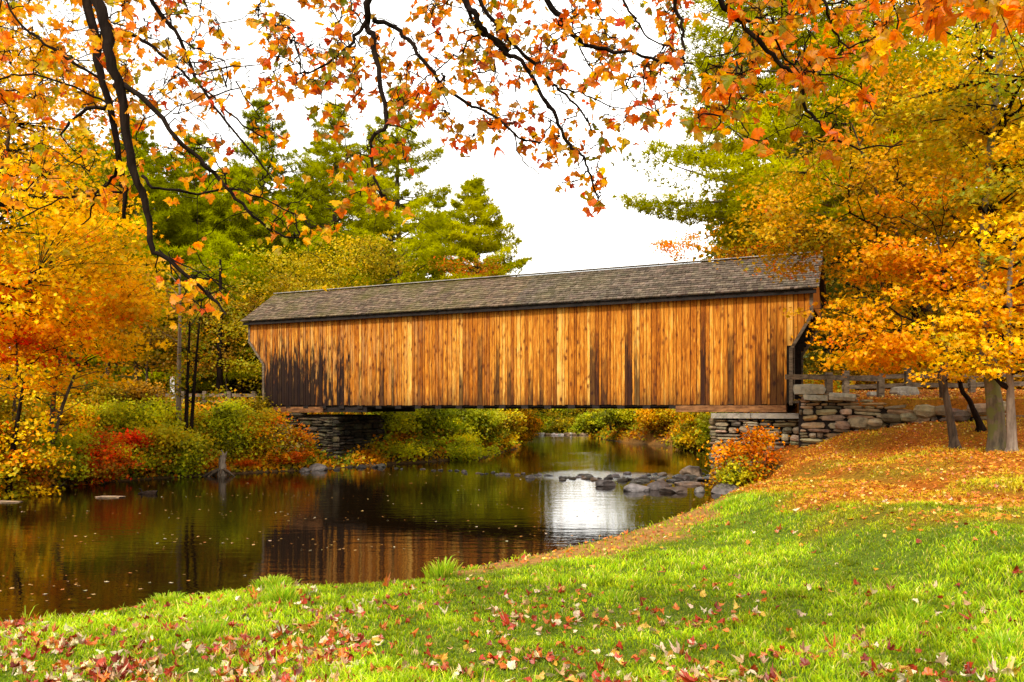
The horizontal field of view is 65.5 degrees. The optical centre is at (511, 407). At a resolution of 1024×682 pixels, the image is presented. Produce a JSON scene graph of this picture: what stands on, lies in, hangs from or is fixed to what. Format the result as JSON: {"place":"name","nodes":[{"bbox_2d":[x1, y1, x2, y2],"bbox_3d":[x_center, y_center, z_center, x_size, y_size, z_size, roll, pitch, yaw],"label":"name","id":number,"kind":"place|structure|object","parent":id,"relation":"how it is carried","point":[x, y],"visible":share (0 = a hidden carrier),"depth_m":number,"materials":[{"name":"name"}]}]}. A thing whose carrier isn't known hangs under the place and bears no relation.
{"place":"outdoors","nodes":[
{"label":"outdoors","id":0,"kind":"place"},
{"bbox_2d":[0,432,725,621],"bbox_3d":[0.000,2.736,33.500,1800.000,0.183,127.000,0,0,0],"label":"river","id":1,"kind":"structure","parent":0,"point":[425,517],"depth_m":19.29,"materials":[{"name":"liquid"}]},
{"bbox_2d":[0,364,1023,681],"bbox_3d":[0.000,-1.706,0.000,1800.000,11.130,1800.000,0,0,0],"label":"ground","id":2,"kind":"structure","parent":0,"point":[874,516],"depth_m":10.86,"materials":[{"name":"plant"}]},
{"bbox_2d":[0,378,56,423],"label":"shrub","id":3,"kind":"object","parent":2,"relation":"on","point":[9,401],"visible":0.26,"depth_m":29.68,"materials":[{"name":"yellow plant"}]},
{"bbox_2d":[0,400,73,498],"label":"shrub","id":4,"kind":"object","parent":2,"relation":"on","point":[17,467],"visible":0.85,"depth_m":24.59,"materials":[{"name":"yellow plant"}]},
{"bbox_2d":[0,360,83,497],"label":"sapling","id":5,"kind":"object","parent":2,"relation":"on","point":[23,391],"visible":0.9,"depth_m":24.54,"materials":[{"name":"yellow plant"}]},
{"bbox_2d":[1,447,83,493],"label":"shrub","id":6,"kind":"object","parent":2,"relation":"on","point":[41,480],"visible":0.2,"depth_m":25.99,"materials":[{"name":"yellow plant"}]},
{"bbox_2d":[1,407,104,484],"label":"shrub","id":7,"kind":"object","parent":2,"relation":"on","point":[65,439],"visible":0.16,"depth_m":27.36,"materials":[{"name":"green plant"}]},
{"bbox_2d":[0,256,108,420],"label":"orange maple","id":8,"kind":"object","parent":2,"relation":"on","point":[17,340],"visible":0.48,"depth_m":25.64,"materials":[{"name":"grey plant"}]},
{"bbox_2d":[33,460,81,490],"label":"shrub","id":9,"kind":"object","parent":2,"relation":"on","point":[56,475],"visible":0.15,"depth_m":26.59,"materials":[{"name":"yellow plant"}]},
{"bbox_2d":[22,394,112,444],"bbox_3d":[-17.754,0.857,31.420,3.749,2.857,4.296,0,0,0],"label":"shrub","id":10,"kind":"object","parent":2,"relation":"on","point":[67,417],"visible":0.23,"depth_m":30.97,"materials":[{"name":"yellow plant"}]},
{"bbox_2d":[11,355,134,444],"bbox_3d":[-15.269,0.438,27.709,4.198,4.663,2.392,0,0,0],"label":"sapling","id":11,"kind":"object","parent":2,"relation":"on","point":[59,412],"visible":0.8,"depth_m":27.57,"materials":[{"name":"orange plant"}]},
{"bbox_2d":[17,372,137,410],"bbox_3d":[-20.096,-0.316,37.085,5.837,3.096,4.609,0,0,29],"label":"shrub","id":12,"kind":"object","parent":2,"relation":"on","point":[104,392],"visible":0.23,"depth_m":36.27,"materials":[{"name":"green plant"}]},
{"bbox_2d":[0,137,165,375],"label":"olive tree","id":13,"kind":"object","parent":2,"relation":"on","point":[102,178],"visible":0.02,"depth_m":54.63,"materials":[{"name":"green plant"}]},
{"bbox_2d":[0,213,181,431],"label":"yellow maple","id":14,"kind":"object","parent":2,"relation":"on","point":[127,308],"visible":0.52,"depth_m":28.93,"materials":[{"name":"grey plant"}]},
{"bbox_2d":[2,115,181,383],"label":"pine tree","id":15,"kind":"object","parent":2,"relation":"on","point":[21,213],"visible":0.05,"depth_m":59.18,"materials":[{"name":"green plant"}]},
{"bbox_2d":[54,449,130,486],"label":"shrub","id":16,"kind":"object","parent":2,"relation":"on","point":[90,473],"visible":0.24,"depth_m":28.22,"materials":[{"name":"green plant"}]},
{"bbox_2d":[59,420,144,484],"bbox_3d":[-15.642,1.596,29.574,3.773,2.332,3.204,0,0,0],"label":"shrub","id":17,"kind":"object","parent":2,"relation":"on","point":[94,439],"visible":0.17,"depth_m":29.37,"materials":[{"name":"red plant"}]},
{"bbox_2d":[0,0,213,399],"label":"yellow maple","id":18,"kind":"object","parent":2,"relation":"on","point":[20,307],"visible":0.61,"depth_m":24.41,"materials":[{"name":"grey plant"}]},
{"bbox_2d":[64,398,153,435],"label":"shrub","id":19,"kind":"object","parent":2,"relation":"on","point":[105,421],"visible":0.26,"depth_m":32.08,"materials":[{"name":"green plant"}]},
{"bbox_2d":[74,425,152,485],"bbox_3d":[-14.925,2.009,29.016,2.725,2.770,2.788,0,0,44],"label":"scarlet bush","id":20,"kind":"object","parent":2,"relation":"on","point":[102,453],"visible":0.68,"depth_m":28.80,"materials":[{"name":"red plant"}]},
{"bbox_2d":[103,428,163,451],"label":"scarlet bush","id":21,"kind":"object","parent":2,"relation":"on","point":[134,437],"visible":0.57,"depth_m":30.78,"materials":[{"name":"red plant"}]},
{"bbox_2d":[94,375,175,405],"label":"shrub","id":22,"kind":"object","parent":2,"relation":"on","point":[141,389],"visible":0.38,"depth_m":37.33,"materials":[{"name":"green plant"}]},
{"bbox_2d":[110,448,162,479],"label":"shrub","id":23,"kind":"object","parent":2,"relation":"on","point":[149,464],"visible":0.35,"depth_m":30.35,"materials":[{"name":"green plant"}]},
{"bbox_2d":[61,114,212,381],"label":"pine tree","id":24,"kind":"object","parent":2,"relation":"on","point":[150,167],"visible":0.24,"depth_m":50.88,"materials":[{"name":"green plant"}]},
{"bbox_2d":[72,270,228,382],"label":"understorey tree","id":25,"kind":"object","parent":2,"relation":"on","point":[162,337],"visible":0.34,"depth_m":43.75,"materials":[{"name":"green plant"}]},
{"bbox_2d":[89,392,216,439],"bbox_3d":[-15.353,0.734,33.413,5.948,2.744,4.510,0,0,0],"label":"shrub","id":26,"kind":"object","parent":2,"relation":"on","point":[162,412],"visible":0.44,"depth_m":32.64,"materials":[{"name":"green plant"}]},
{"bbox_2d":[136,591,191,605],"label":"grass tuft","id":27,"kind":"object","parent":2,"relation":"on","point":[161,598],"visible":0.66,"depth_m":10.82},
{"bbox_2d":[108,415,226,473],"bbox_3d":[-13.667,1.519,31.805,5.240,2.541,3.445,0,0,0],"label":"shrub","id":28,"kind":"object","parent":2,"relation":"on","point":[170,437],"visible":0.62,"depth_m":31.16,"materials":[{"name":"green plant"}]},
{"bbox_2d":[85,130,264,398],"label":"pine tree","id":29,"kind":"object","parent":2,"relation":"on","point":[190,237],"visible":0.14,"depth_m":53.77,"materials":[{"name":"green plant"}]},
{"bbox_2d":[147,287,222,432],"bbox_3d":[-13.456,-1.394,33.119,3.320,7.444,2.351,0,0,0],"label":"sapling","id":30,"kind":"object","parent":2,"relation":"on","point":[187,402],"visible":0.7,"depth_m":33.02,"materials":[{"name":"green plant"}]},
{"bbox_2d":[146,434,224,477],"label":"shrub","id":31,"kind":"object","parent":2,"relation":"on","point":[181,463],"visible":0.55,"depth_m":31.36,"materials":[{"name":"green plant"}]},
{"bbox_2d":[150,262,222,426],"bbox_3d":[-14.022,-2.030,33.713,3.179,8.383,2.276,0,0,37],"label":"sapling","id":32,"kind":"object","parent":2,"relation":"on","point":[178,378],"visible":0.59,"depth_m":33.50,"materials":[{"name":"dark bark"},{"name":"leaf"}]},
{"bbox_2d":[161,407,229,447],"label":"shrub","id":33,"kind":"object","parent":2,"relation":"on","point":[195,422],"visible":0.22,"depth_m":33.81,"materials":[{"name":"green plant"}]},
{"bbox_2d":[177,615,230,638],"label":"grass tuft","id":34,"kind":"object","parent":2,"relation":"on","point":[203,627],"visible":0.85,"depth_m":8.19,"materials":[{"name":"plant"}]},
{"bbox_2d":[161,276,250,432],"bbox_3d":[-12.580,-1.609,33.460,3.620,7.855,2.347,0,0,0],"label":"sapling","id":35,"kind":"object","parent":2,"relation":"on","point":[196,345],"visible":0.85,"depth_m":33.21,"materials":[{"name":"green plant"}]},
{"bbox_2d":[156,391,256,402],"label":"wooden fence","id":36,"kind":"object","parent":2,"relation":"on","point":[229,394],"visible":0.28,"depth_m":42.95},
{"bbox_2d":[139,283,275,399],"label":"understorey tree","id":37,"kind":"object","parent":2,"relation":"on","point":[224,355],"visible":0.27,"depth_m":48.60,"materials":[{"name":"green plant"}]},
{"bbox_2d":[203,450,234,476],"bbox_3d":[-11.812,2.349,32.097,1.867,1.304,1.006,0,0,0],"label":"tree stump","id":38,"kind":"object","parent":2,"relation":"on","point":[221,470],"visible":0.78,"depth_m":32.19,"materials":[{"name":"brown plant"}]},
{"bbox_2d":[202,246,247,400],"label":"sapling","id":39,"kind":"object","parent":2,"relation":"on","point":[219,379],"visible":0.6,"depth_m":46.93,"materials":[{"name":"green plant"}]},
{"bbox_2d":[138,166,313,399],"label":"pine tree","id":40,"kind":"object","parent":2,"relation":"on","point":[215,216],"visible":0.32,"depth_m":51.62,"materials":[{"name":"green plant"}]},
{"bbox_2d":[194,391,282,460],"bbox_3d":[-12.355,0.923,34.703,4.538,3.309,3.547,0,0,0],"label":"shrub","id":41,"kind":"object","parent":2,"relation":"on","point":[224,413],"visible":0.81,"depth_m":33.97,"materials":[{"name":"green plant"}]},
{"bbox_2d":[208,390,291,424],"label":"shrub","id":42,"kind":"object","parent":2,"relation":"on","point":[259,405],"visible":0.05,"depth_m":37.48,"materials":[{"name":"green plant"}]},
{"bbox_2d":[225,409,306,460],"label":"shrub","id":43,"kind":"object","parent":2,"relation":"on","point":[252,422],"visible":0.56,"depth_m":34.51,"materials":[{"name":"green plant"}]},
{"bbox_2d":[239,402,311,459],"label":"shrub","id":44,"kind":"object","parent":2,"relation":"on","point":[265,412],"visible":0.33,"depth_m":34.98,"materials":[{"name":"orange plant"}]},
{"bbox_2d":[247,574,303,589],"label":"grass tuft","id":45,"kind":"object","parent":2,"relation":"on","point":[269,580],"visible":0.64,"depth_m":11.76,"materials":[{"name":"plant"}]},
{"bbox_2d":[193,270,362,397],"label":"olive tree","id":46,"kind":"object","parent":2,"relation":"on","point":[287,287],"visible":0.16,"depth_m":46.00,"materials":[{"name":"green plant"}]},
{"bbox_2d":[252,421,305,462],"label":"shrub","id":47,"kind":"object","parent":2,"relation":"on","point":[277,432],"visible":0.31,"depth_m":34.85,"materials":[{"name":"orange plant"}]},
{"bbox_2d":[200,94,362,366],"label":"pine tree","id":48,"kind":"object","parent":2,"relation":"on","point":[271,150],"visible":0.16,"depth_m":63.10,"materials":[{"name":"green plant"}]},
{"bbox_2d":[262,581,303,603],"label":"grass tuft","id":49,"kind":"object","parent":2,"relation":"on","point":[274,594],"visible":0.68,"depth_m":9.79,"materials":[{"name":"plant"}]},
{"bbox_2d":[202,179,370,384],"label":"pine tree","id":50,"kind":"object","parent":2,"relation":"on","point":[305,209],"visible":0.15,"depth_m":58.46,"materials":[{"name":"green plant"}]},
{"bbox_2d":[263,451,314,463],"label":"fern clump","id":51,"kind":"object","parent":2,"relation":"on","point":[292,456],"visible":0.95,"depth_m":34.60,"materials":[{"name":"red plant"}]},
{"bbox_2d":[262,423,320,460],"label":"shrub","id":52,"kind":"object","parent":2,"relation":"on","point":[294,433],"visible":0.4,"depth_m":35.41,"materials":[{"name":"orange plant"}]},
{"bbox_2d":[274,140,345,228],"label":"pine tree","id":53,"kind":"object","parent":2,"relation":"on","point":[309,153],"visible":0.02,"depth_m":81.47,"materials":[{"name":"green plant"}]},
{"bbox_2d":[231,227,423,413],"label":"yellow green tree","id":54,"kind":"object","parent":2,"relation":"on","point":[360,254],"visible":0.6,"depth_m":50.85,"materials":[{"name":"grey plant"}]},
{"bbox_2d":[270,412,384,460],"bbox_3d":[-9.170,1.970,39.306,4.196,3.560,4.301,0,0,24],"label":"stone abutment","id":55,"kind":"object","parent":2,"relation":"on","point":[338,432],"visible":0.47,"depth_m":37.62,"materials":[{"name":"stone"}]},
{"bbox_2d":[240,251,826,411],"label":"covered bridge","id":56,"kind":"structure","parent":55,"relation":"on","point":[700,336],"depth_m":32.37,"materials":[{"name":"brown wood"}]},
{"bbox_2d":[283,94,406,285],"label":"pine tree","id":57,"kind":"object","parent":2,"relation":"on","point":[321,150],"visible":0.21,"depth_m":66.69,"materials":[{"name":"green plant"}]},
{"bbox_2d":[330,133,425,278],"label":"pine tree","id":58,"kind":"object","parent":2,"relation":"on","point":[343,220],"visible":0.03,"depth_m":75.50,"materials":[{"name":"green plant"}]},
{"bbox_2d":[360,412,422,435],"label":"shrub","id":59,"kind":"object","parent":2,"relation":"on","point":[393,420],"visible":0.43,"depth_m":41.33,"materials":[{"name":"green plant"}]},
{"bbox_2d":[319,78,481,288],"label":"pine tree","id":60,"kind":"object","parent":2,"relation":"on","point":[417,229],"visible":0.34,"depth_m":60.08,"materials":[{"name":"green plant"}]},
{"bbox_2d":[375,430,444,461],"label":"shrub","id":61,"kind":"object","parent":2,"relation":"on","point":[414,448],"visible":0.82,"depth_m":39.77,"materials":[{"name":"green plant"}]},
{"bbox_2d":[403,200,458,280],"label":"pine tree","id":62,"kind":"object","parent":2,"relation":"on","point":[439,205],"visible":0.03,"depth_m":70.84,"materials":[{"name":"green plant"}]},
{"bbox_2d":[397,409,466,443],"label":"shrub","id":63,"kind":"object","parent":2,"relation":"on","point":[429,417],"visible":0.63,"depth_m":43.37,"materials":[{"name":"green plant"}]},
{"bbox_2d":[13,368,855,486],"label":"undergrowth","id":64,"kind":"object","parent":2,"relation":"on","point":[604,433],"visible":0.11,"depth_m":38.69,"materials":[{"name":"green plant"}]},
{"bbox_2d":[421,556,465,579],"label":"grass tuft","id":65,"kind":"object","parent":2,"relation":"on","point":[442,569],"visible":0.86,"depth_m":12.50,"materials":[{"name":"plant"}]},
{"bbox_2d":[418,429,506,460],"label":"shrub","id":66,"kind":"object","parent":2,"relation":"on","point":[461,448],"visible":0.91,"depth_m":42.46,"materials":[{"name":"green plant"}]},
{"bbox_2d":[421,255,515,277],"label":"red maple","id":67,"kind":"object","parent":2,"relation":"on","point":[484,269],"visible":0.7,"depth_m":53.78,"materials":[{"name":"grey plant"}]},
{"bbox_2d":[440,409,510,448],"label":"shrub","id":68,"kind":"object","parent":2,"relation":"on","point":[475,421],"visible":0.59,"depth_m":46.17,"materials":[{"name":"green plant"}]},
{"bbox_2d":[425,171,533,409],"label":"pine tree","id":69,"kind":"object","parent":2,"relation":"on","point":[473,243],"visible":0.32,"depth_m":56.46,"materials":[{"name":"green plant"}]},
{"bbox_2d":[484,409,527,447],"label":"shrub","id":70,"kind":"object","parent":2,"relation":"on","point":[514,417],"visible":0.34,"depth_m":50.40,"materials":[{"name":"yellow plant"}]},
{"bbox_2d":[0,0,1023,342],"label":"red maple","id":71,"kind":"object","parent":2,"relation":"on","point":[938,20],"visible":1,"depth_m":5.59,"materials":[{"name":"grey plant"}]},
{"bbox_2d":[0,24,1023,415],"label":"woods","id":72,"kind":"object","parent":2,"relation":"on","point":[712,256],"depth_m":71.12,"materials":[{"name":"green plant"}]},
{"bbox_2d":[0,388,1023,681],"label":"fallen leaves","id":73,"kind":"object","parent":2,"relation":"on","point":[106,674],"visible":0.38,"depth_m":7.65,"materials":[{"name":"orange plant"}]},
{"bbox_2d":[508,409,547,444],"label":"shrub","id":74,"kind":"object","parent":2,"relation":"on","point":[532,423],"visible":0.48,"depth_m":59.48,"materials":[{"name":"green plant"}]},
{"bbox_2d":[549,417,580,432],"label":"shrub","id":75,"kind":"object","parent":2,"relation":"on","point":[559,425],"visible":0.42,"depth_m":87.05,"materials":[{"name":"yellow plant"}]},
{"bbox_2d":[568,409,608,436],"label":"shrub","id":76,"kind":"object","parent":2,"relation":"on","point":[591,422],"visible":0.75,"depth_m":73.07,"materials":[{"name":"green plant"}]},
{"bbox_2d":[598,589,636,603],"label":"grass tuft","id":77,"kind":"object","parent":2,"relation":"on","point":[611,594],"visible":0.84,"depth_m":9.68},
{"bbox_2d":[598,409,638,429],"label":"shrub","id":78,"kind":"object","parent":2,"relation":"on","point":[616,417],"visible":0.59,"depth_m":65.11,"materials":[{"name":"green plant"}]},
{"bbox_2d":[623,409,682,436],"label":"shrub","id":79,"kind":"object","parent":2,"relation":"on","point":[657,418],"visible":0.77,"depth_m":59.06,"materials":[{"name":"yellow plant"}]},
{"bbox_2d":[646,232,721,263],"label":"orange maple","id":80,"kind":"object","parent":2,"relation":"on","point":[664,244],"visible":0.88,"depth_m":63.88,"materials":[{"name":"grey plant"}]},
{"bbox_2d":[665,409,717,450],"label":"shrub","id":81,"kind":"object","parent":2,"relation":"on","point":[682,438],"visible":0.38,"depth_m":51.41,"materials":[{"name":"yellow plant"}]},
{"bbox_2d":[690,412,746,455],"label":"shrub","id":82,"kind":"object","parent":2,"relation":"on","point":[704,439],"visible":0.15,"depth_m":45.92,"materials":[{"name":"green plant"}]},
{"bbox_2d":[690,448,761,488],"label":"shrub","id":83,"kind":"object","parent":2,"relation":"on","point":[734,475],"visible":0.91,"depth_m":25.66,"materials":[{"name":"yellow plant"}]},
{"bbox_2d":[697,439,760,488],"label":"orange bush","id":84,"kind":"object","parent":2,"relation":"on","point":[725,455],"visible":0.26,"depth_m":26.79,"materials":[{"name":"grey plant"}]},
{"bbox_2d":[676,189,787,418],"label":"orange maple","id":85,"kind":"object","parent":2,"relation":"on","point":[731,253],"visible":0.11,"depth_m":42.87,"materials":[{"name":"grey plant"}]},
{"bbox_2d":[708,413,798,481],"bbox_3d":[9.579,1.970,30.663,3.420,3.560,4.351,0,0,24],"label":"stone abutment","id":86,"kind":"object","parent":2,"relation":"on","point":[723,426],"visible":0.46,"depth_m":28.89,"materials":[{"name":"stone"}]},
{"bbox_2d":[716,420,790,484],"bbox_3d":[8.053,1.619,26.527,2.451,2.456,2.603,0,0,0],"label":"orange bush","id":87,"kind":"object","parent":2,"relation":"on","point":[755,438],"visible":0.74,"depth_m":26.38,"materials":[{"name":"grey plant"}]},
{"bbox_2d":[610,0,983,256],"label":"pine tree","id":88,"kind":"object","parent":2,"relation":"on","point":[737,161],"visible":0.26,"depth_m":32.78,"materials":[{"name":"green plant"}]},
{"bbox_2d":[785,372,884,396],"bbox_3d":[11.414,-0.605,27.847,4.243,1.250,0.418,0,0,-20],"label":"wooden fence","id":89,"kind":"object","parent":2,"relation":"on","point":[828,377],"visible":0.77,"depth_m":27.63,"materials":[{"name":"wood"}]},
{"bbox_2d":[803,365,890,390],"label":"shrub","id":90,"kind":"object","parent":2,"relation":"on","point":[851,372],"visible":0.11,"depth_m":39.26,"materials":[{"name":"orange plant"}]},
{"bbox_2d":[803,258,892,382],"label":"dark tree","id":91,"kind":"object","parent":2,"relation":"on","point":[832,290],"visible":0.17,"depth_m":43.33,"materials":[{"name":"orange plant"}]},
{"bbox_2d":[692,51,1013,397],"bbox_3d":[11.016,-5.761,24.668,11.040,11.496,7.087,0,0,-22],"label":"olive maple","id":92,"kind":"object","parent":2,"relation":"on","point":[865,164],"visible":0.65,"depth_m":23.56,"materials":[{"name":"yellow plant"}]},
{"bbox_2d":[847,361,933,389],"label":"shrub","id":93,"kind":"object","parent":2,"relation":"on","point":[891,381],"visible":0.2,"depth_m":37.51,"materials":[{"name":"orange plant"}]},
{"bbox_2d":[768,0,1019,369],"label":"yellow green tree","id":94,"kind":"object","parent":2,"relation":"on","point":[925,247],"visible":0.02,"depth_m":39.36,"materials":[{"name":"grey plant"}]},
{"bbox_2d":[782,152,1023,449],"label":"golden maple","id":95,"kind":"object","parent":2,"relation":"on","point":[886,350],"visible":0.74,"depth_m":21.49,"materials":[{"name":"orange plant"}]},
{"bbox_2d":[889,386,918,396],"bbox_3d":[14.796,-0.568,30.054,1.099,0.507,0.701,0,0,0],"label":"stone","id":96,"kind":"object","parent":2,"relation":"on","point":[905,390],"visible":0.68,"depth_m":29.73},
{"bbox_2d":[879,599,936,622],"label":"grass tuft","id":97,"kind":"object","parent":2,"relation":"on","point":[918,610],"visible":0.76,"depth_m":7.56,"materials":[{"name":"plant"}]},
{"bbox_2d":[799,393,1023,447],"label":"stone wall","id":98,"kind":"structure","parent":2,"relation":"on","point":[819,421],"depth_m":26.67,"materials":[{"name":"stone"}]},
{"bbox_2d":[803,394,828,400],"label":"stone slab","id":99,"kind":"structure","parent":98,"relation":"on","point":[815,397],"depth_m":26.83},
{"bbox_2d":[793,384,825,394],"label":"stone slab","id":100,"kind":"structure","parent":99,"relation":"on","point":[802,389],"depth_m":26.95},
{"bbox_2d":[825,2,1023,371],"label":"golden tree","id":101,"kind":"object","parent":2,"relation":"on","point":[1020,336],"visible":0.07,"depth_m":35.70,"materials":[{"name":"orange plant"}]},
{"bbox_2d":[839,27,1023,431],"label":"leaning maple","id":102,"kind":"object","parent":2,"relation":"on","point":[980,425],"visible":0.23,"depth_m":23.86,"materials":[{"name":"orange plant"}]},
{"bbox_2d":[842,368,1023,392],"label":"wooden fence","id":103,"kind":"object","parent":2,"relation":"on","point":[972,385],"visible":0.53,"depth_m":30.90,"materials":[{"name":"wood"}]},
{"bbox_2d":[848,5,1023,451],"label":"mossy maple","id":104,"kind":"object","parent":2,"relation":"on","point":[984,126],"visible":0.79,"depth_m":20.23,"materials":[{"name":"yellow plant"}]},
{"bbox_2d":[886,117,1023,452],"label":"pale maple","id":105,"kind":"object","parent":2,"relation":"on","point":[1006,322],"visible":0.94,"depth_m":19.41,"materials":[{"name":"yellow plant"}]},
{"bbox_2d":[955,624,1023,662],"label":"grass tuft","id":106,"kind":"object","parent":2,"relation":"on","point":[1003,642],"visible":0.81,"depth_m":6.24,"materials":[{"name":"plant"}]},
{"bbox_2d":[0,0,1023,347],"label":"sky","id":107,"kind":"structure","parent":0,"point":[541,215],"materials":[{"name":"white"}]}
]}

